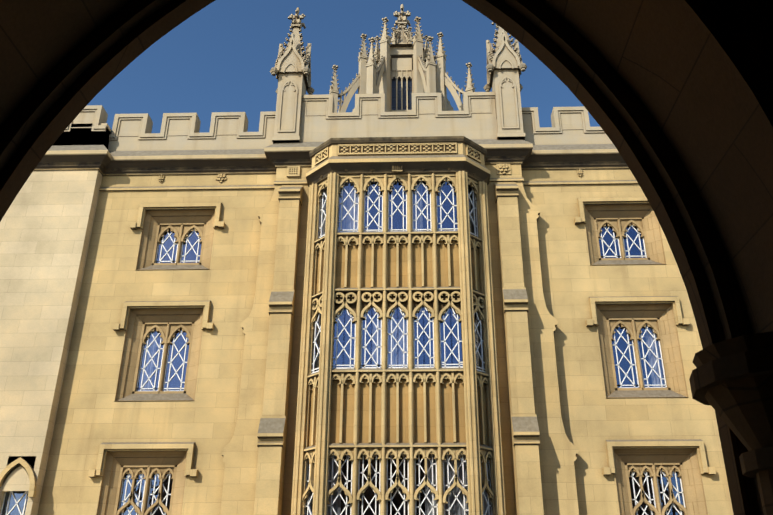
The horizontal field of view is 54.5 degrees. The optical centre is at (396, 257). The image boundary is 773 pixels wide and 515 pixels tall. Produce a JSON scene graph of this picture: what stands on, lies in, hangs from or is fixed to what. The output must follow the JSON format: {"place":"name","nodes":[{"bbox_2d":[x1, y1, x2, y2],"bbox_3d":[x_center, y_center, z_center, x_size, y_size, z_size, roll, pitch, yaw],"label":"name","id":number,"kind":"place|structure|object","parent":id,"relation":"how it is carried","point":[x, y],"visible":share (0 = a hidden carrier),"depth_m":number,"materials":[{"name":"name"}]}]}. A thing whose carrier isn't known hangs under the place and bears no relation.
{"place":"outdoors","nodes":[
{"label":"outdoors","id":0,"kind":"place"},
{"bbox_2d":[88,0,599,132],"label":"sky","id":1,"kind":"structure","parent":0,"point":[221,58],"materials":[{"name":"blue"}]},
{"bbox_2d":[0,0,772,514],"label":"archway","id":2,"kind":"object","parent":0,"point":[674,98],"depth_m":2.98,"materials":[{"name":"stone"}]},
{"label":"ground","id":3,"kind":"structure","parent":0,"visible":0},
{"bbox_2d":[0,123,111,514],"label":"wing walls","id":4,"kind":"structure","parent":3,"relation":"on","point":[46,223],"depth_m":15.92,"materials":[{"name":"stone"}]},
{"bbox_2d":[0,4,733,514],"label":"stone building","id":5,"kind":"structure","parent":3,"relation":"on","point":[560,426],"depth_m":15.66,"materials":[{"name":"beige stone"}]},
{"bbox_2d":[0,179,684,514],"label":"lattice window","id":6,"kind":"structure","parent":5,"relation":"attached to","point":[377,365],"depth_m":14.72,"materials":[{"name":"white metal"}]},
{"bbox_2d":[2,179,683,514],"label":"window glass","id":7,"kind":"object","parent":6,"relation":"in","point":[339,505],"visible":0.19,"depth_m":14.76,"materials":[{"name":"blue glass"}]},
{"bbox_2d":[290,145,481,313],"bbox_3d":[-0.360,-0.471,15.732,4.343,4.043,0.798,-3,-25,6],"label":"decorative stone tracery","id":8,"kind":"object","parent":5,"relation":"attached to","point":[405,305],"visible":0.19,"depth_m":15.00,"materials":[{"name":"stone"}]},
{"bbox_2d":[378,78,411,109],"bbox_3d":[0.183,-4.130,24.404,1.890,3.200,1.890,-1,-25,1],"label":"lantern leading","id":9,"kind":"object","parent":5,"relation":"attached to","point":[404,90],"visible":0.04,"depth_m":23.88,"materials":[{"name":"black metal"}]},
{"bbox_2d":[393,78,411,109],"bbox_3d":[0.183,-4.130,24.404,1.860,3.200,1.860,-1,-25,1],"label":"lantern glass","id":10,"kind":"object","parent":9,"relation":"in","point":[394,96],"visible":0.03,"depth_m":23.85,"materials":[{"name":"black glass"}]},
{"bbox_2d":[308,239,488,446],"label":"wall panels","id":11,"kind":"object","parent":5,"relation":"attached to","point":[446,409],"depth_m":14.18,"materials":[{"name":"stone"}]},
{"bbox_2d":[96,204,707,514],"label":"window surrounds","id":12,"kind":"object","parent":5,"relation":"attached to","point":[632,319],"visible":0.96,"depth_m":15.62,"materials":[{"name":"beige stone"}]}
]}

